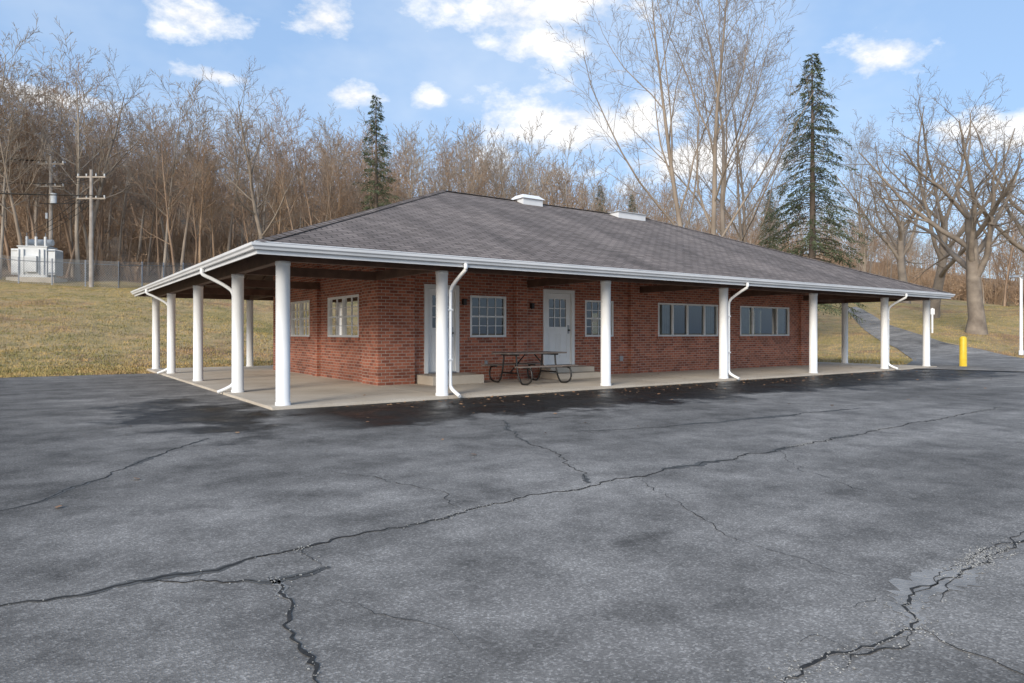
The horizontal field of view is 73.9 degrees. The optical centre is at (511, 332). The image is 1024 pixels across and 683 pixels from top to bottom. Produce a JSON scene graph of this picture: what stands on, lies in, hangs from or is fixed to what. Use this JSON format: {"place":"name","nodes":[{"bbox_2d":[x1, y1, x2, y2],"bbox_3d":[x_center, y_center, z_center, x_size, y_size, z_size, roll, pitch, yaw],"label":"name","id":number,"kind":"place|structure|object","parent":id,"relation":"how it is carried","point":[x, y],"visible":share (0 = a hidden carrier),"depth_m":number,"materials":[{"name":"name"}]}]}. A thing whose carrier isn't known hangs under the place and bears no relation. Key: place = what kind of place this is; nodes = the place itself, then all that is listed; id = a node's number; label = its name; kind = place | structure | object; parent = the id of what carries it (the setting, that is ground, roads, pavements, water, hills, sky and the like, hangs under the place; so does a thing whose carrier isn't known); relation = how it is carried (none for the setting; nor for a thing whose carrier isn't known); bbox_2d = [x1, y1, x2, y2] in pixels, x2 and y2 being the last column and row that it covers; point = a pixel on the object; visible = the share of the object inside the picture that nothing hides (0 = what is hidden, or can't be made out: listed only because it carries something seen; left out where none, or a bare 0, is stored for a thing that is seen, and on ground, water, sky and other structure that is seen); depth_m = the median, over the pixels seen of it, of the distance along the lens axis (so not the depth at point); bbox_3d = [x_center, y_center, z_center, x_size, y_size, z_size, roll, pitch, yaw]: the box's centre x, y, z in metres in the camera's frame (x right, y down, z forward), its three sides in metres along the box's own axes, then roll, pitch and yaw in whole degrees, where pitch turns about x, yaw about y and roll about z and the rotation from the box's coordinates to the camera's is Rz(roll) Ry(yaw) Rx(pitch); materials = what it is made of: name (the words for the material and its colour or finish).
{"place":"outdoors","nodes":[
{"label":"outdoors","id":0,"kind":"place"},
{"bbox_2d":[0,193,1023,377],"bbox_3d":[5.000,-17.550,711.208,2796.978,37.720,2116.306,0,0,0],"label":"ground","id":1,"kind":"structure","parent":0,"point":[132,334],"depth_m":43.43,"materials":[{"name":"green plant"}]},
{"bbox_2d":[6,233,66,282],"bbox_3d":[-41.800,-6.534,60.000,3.800,4.500,2.400,0,0,-9],"label":"electrical transformer","id":2,"kind":"object","parent":1,"relation":"on","point":[35,249],"visible":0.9,"depth_m":59.24,"materials":[{"name":"metal"}]},
{"bbox_2d":[37,156,64,246],"bbox_3d":[-41.300,-9.978,60.895,2.400,11.700,0.570,0,0,0],"label":"utility pole","id":3,"kind":"object","parent":1,"relation":"on","point":[52,198],"visible":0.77,"depth_m":60.89,"materials":[{"name":"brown wood"}]},
{"bbox_2d":[0,158,103,232],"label":"power lines","id":4,"kind":"object","parent":3,"relation":"hanging from","point":[57,194],"visible":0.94,"depth_m":58.30,"materials":[{"name":"metal"}]},
{"bbox_2d":[77,170,105,286],"bbox_3d":[-35.200,-8.499,57.000,2.400,10.300,0.360,0,0,0],"label":"utility pole","id":5,"kind":"object","parent":1,"relation":"on","point":[91,258],"visible":0.98,"depth_m":56.90,"materials":[{"name":"brown wood"}]},
{"bbox_2d":[0,255,189,287],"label":"chain link fence","id":6,"kind":"object","parent":1,"relation":"on","point":[43,260],"visible":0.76,"depth_m":57.36,"materials":[{"name":"metal"}]},
{"bbox_2d":[48,48,157,280],"bbox_3d":[-37.508,-16.066,64.690,8.131,22.993,9.913,0,0,-7],"label":"bare tree","id":7,"kind":"object","parent":1,"relation":"on","point":[99,192],"visible":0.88,"depth_m":64.19,"materials":[{"name":"brown plant"}]},
{"bbox_2d":[198,55,302,238],"bbox_3d":[-25.008,-14.894,63.744,10.706,22.575,8.781,0,0,40],"label":"bare tree","id":8,"kind":"object","parent":1,"relation":"on","point":[261,234],"visible":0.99,"depth_m":64.34,"materials":[{"name":"brown plant"}]},
{"bbox_2d":[352,95,400,211],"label":"pine tree","id":9,"kind":"object","parent":1,"relation":"on","point":[375,183],"visible":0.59,"depth_m":71.86,"materials":[{"name":"green plant"}]},
{"bbox_2d":[477,129,533,198],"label":"bare tree","id":10,"kind":"object","parent":1,"relation":"on","point":[505,187],"visible":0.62,"depth_m":87.49,"materials":[{"name":"brown plant"}]},
{"bbox_2d":[0,364,1023,682],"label":"parking lot","id":11,"kind":"structure","parent":1,"relation":"on","point":[624,578],"depth_m":4.44,"materials":[{"name":"grey asphalt"}]},
{"bbox_2d":[0,407,1023,682],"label":"pavement cracks","id":12,"kind":"object","parent":11,"relation":"on","point":[916,587],"visible":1,"depth_m":3.56,"materials":[{"name":"black asphalt"}]},
{"bbox_2d":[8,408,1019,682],"bbox_3d":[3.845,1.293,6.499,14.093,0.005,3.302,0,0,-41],"label":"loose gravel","id":13,"kind":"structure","parent":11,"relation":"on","point":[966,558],"depth_m":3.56,"materials":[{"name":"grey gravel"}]},
{"bbox_2d":[0,11,1023,305],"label":"distant forest","id":14,"kind":"object","parent":1,"relation":"on","point":[30,137],"visible":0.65,"depth_m":78.06,"materials":[{"name":"brown plant"}]},
{"bbox_2d":[0,147,1023,306],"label":"hillside undergrowth","id":15,"kind":"object","parent":1,"relation":"on","point":[957,287],"visible":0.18,"depth_m":89.11,"materials":[{"name":"brown plant"}]},
{"bbox_2d":[147,362,936,409],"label":"concrete porch slab","id":16,"kind":"structure","parent":1,"relation":"on","point":[308,391],"depth_m":16.54,"materials":[{"name":"beige concrete"}]},
{"bbox_2d":[416,366,600,385],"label":"door steps","id":17,"kind":"structure","parent":16,"relation":"on","point":[580,372],"depth_m":18.30,"materials":[{"name":"concrete"}]},
{"bbox_2d":[481,351,578,384],"bbox_3d":[0.444,0.867,17.089,1.840,0.773,1.766,0,0,-37],"label":"picnic table","id":18,"kind":"object","parent":16,"relation":"on","point":[529,366],"visible":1,"depth_m":16.92,"materials":[{"name":"metal"}]},
{"bbox_2d":[273,262,808,385],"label":"brick walls","id":19,"kind":"structure","parent":16,"relation":"on","point":[385,347],"depth_m":19.65,"materials":[{"name":"red brick"}]},
{"bbox_2d":[424,284,574,373],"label":"doors","id":20,"kind":"structure","parent":19,"relation":"attached to","point":[558,320],"depth_m":19.26,"materials":[{"name":"white paint"}]},
{"bbox_2d":[290,294,788,336],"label":"windows","id":21,"kind":"structure","parent":19,"relation":"attached to","point":[343,316],"depth_m":21.08,"materials":[{"name":"white glass"}]},
{"bbox_2d":[462,299,622,363],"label":"wall fittings","id":22,"kind":"object","parent":19,"relation":"attached to","point":[464,302],"depth_m":18.77,"materials":[{"name":"metal"}]},
{"bbox_2d":[146,190,951,295],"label":"roof","id":23,"kind":"structure","parent":19,"relation":"on","point":[445,222],"depth_m":18.59,"materials":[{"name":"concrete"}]},
{"bbox_2d":[131,241,954,299],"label":"gutters and fascia","id":24,"kind":"object","parent":23,"relation":"attached to","point":[249,249],"visible":0.7,"depth_m":14.18,"materials":[{"name":"metal"}]},
{"bbox_2d":[145,263,907,397],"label":"downspouts","id":25,"kind":"object","parent":24,"relation":"attached to","point":[450,310],"visible":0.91,"depth_m":14.29,"materials":[{"name":"white paint"}]},
{"bbox_2d":[512,194,644,220],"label":"roof vents","id":26,"kind":"object","parent":23,"relation":"on","point":[530,200],"visible":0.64,"depth_m":23.74,"materials":[{"name":"white metal"}]},
{"bbox_2d":[152,261,929,405],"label":"columns","id":27,"kind":"structure","parent":16,"relation":"on","point":[282,333],"depth_m":16.15,"materials":[{"name":"white paint"}]},
{"bbox_2d":[138,254,942,303],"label":"porch beams and rafters","id":28,"kind":"structure","parent":27,"relation":"on","point":[260,264],"depth_m":17.07,"materials":[{"name":"brown wood"}]},
{"bbox_2d":[594,185,606,212],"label":"pine tree","id":29,"kind":"object","parent":1,"relation":"on","point":[601,195],"visible":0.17,"depth_m":114.97,"materials":[{"name":"green plant"}]},
{"bbox_2d":[627,194,636,212],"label":"pine tree","id":30,"kind":"object","parent":1,"relation":"on","point":[630,205],"visible":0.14,"depth_m":117.97,"materials":[{"name":"green plant"}]},
{"bbox_2d":[544,0,851,240],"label":"bare tree","id":31,"kind":"object","parent":1,"relation":"on","point":[722,230],"visible":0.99,"depth_m":46.25,"materials":[{"name":"grey plant"}]},
{"bbox_2d":[666,25,822,246],"bbox_3d":[19.953,-14.010,59.503,13.363,27.167,12.300,0,0,16],"label":"bare tree","id":32,"kind":"object","parent":1,"relation":"on","point":[742,229],"visible":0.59,"depth_m":58.90,"materials":[{"name":"brown plant"}]},
{"bbox_2d":[757,190,788,250],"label":"spruce tree","id":33,"kind":"object","parent":1,"relation":"on","point":[769,223],"visible":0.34,"depth_m":91.76,"materials":[{"name":"green plant"}]},
{"bbox_2d":[758,53,873,322],"bbox_3d":[22.069,-9.885,50.263,8.762,21.301,8.167,0,0,-23],"label":"spruce tree","id":34,"kind":"object","parent":1,"relation":"on","point":[809,239],"visible":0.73,"depth_m":49.81,"materials":[{"name":"green plant"}]},
{"bbox_2d":[815,114,917,271],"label":"bare tree","id":35,"kind":"object","parent":1,"relation":"on","point":[860,222],"visible":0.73,"depth_m":77.71,"materials":[{"name":"brown plant"}]},
{"bbox_2d":[817,110,978,303],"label":"bare tree","id":36,"kind":"object","parent":1,"relation":"on","point":[899,244],"visible":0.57,"depth_m":76.95,"materials":[{"name":"grey plant"}]},
{"bbox_2d":[835,72,1023,334],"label":"bare tree","id":37,"kind":"object","parent":1,"relation":"on","point":[972,266],"visible":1,"depth_m":46.84,"materials":[{"name":"grey plant"}]},
{"bbox_2d":[931,308,934,332],"bbox_3d":[29.492,-0.826,47.812,0.280,1.850,0.115,0,0,0],"label":"sign post","id":38,"kind":"object","parent":1,"relation":"on","point":[932,311],"visible":0.77,"depth_m":47.77,"materials":[{"name":"white metal"}]},
{"bbox_2d":[862,66,1023,318],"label":"bare tree","id":39,"kind":"object","parent":1,"relation":"on","point":[939,279],"visible":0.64,"depth_m":58.27,"materials":[{"name":"grey plant"}]},
{"bbox_2d":[927,91,1023,257],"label":"bare tree","id":40,"kind":"object","parent":1,"relation":"on","point":[1013,242],"visible":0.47,"depth_m":61.20,"materials":[{"name":"grey plant"}]},
{"bbox_2d":[1009,275,1023,354],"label":"lamp post","id":41,"kind":"object","parent":1,"relation":"on","point":[1021,351],"visible":0.91,"depth_m":37.53,"materials":[{"name":"white metal"}]},
{"bbox_2d":[0,0,1023,280],"label":"sky","id":42,"kind":"structure","parent":0,"point":[433,62],"materials":[{"name":"blue"}]},
{"bbox_2d":[848,307,1023,371],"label":"driveway","id":43,"kind":"structure","parent":0,"point":[943,355],"depth_m":38.24,"materials":[{"name":"grey asphalt"}]},
{"bbox_2d":[959,336,966,365],"bbox_3d":[17.384,0.740,26.250,0.250,1.240,0.250,0,0,0],"label":"yellow bollard","id":44,"kind":"object","parent":43,"relation":"on","point":[962,350],"visible":0.88,"depth_m":26.16,"materials":[{"name":"metal"}]}
]}

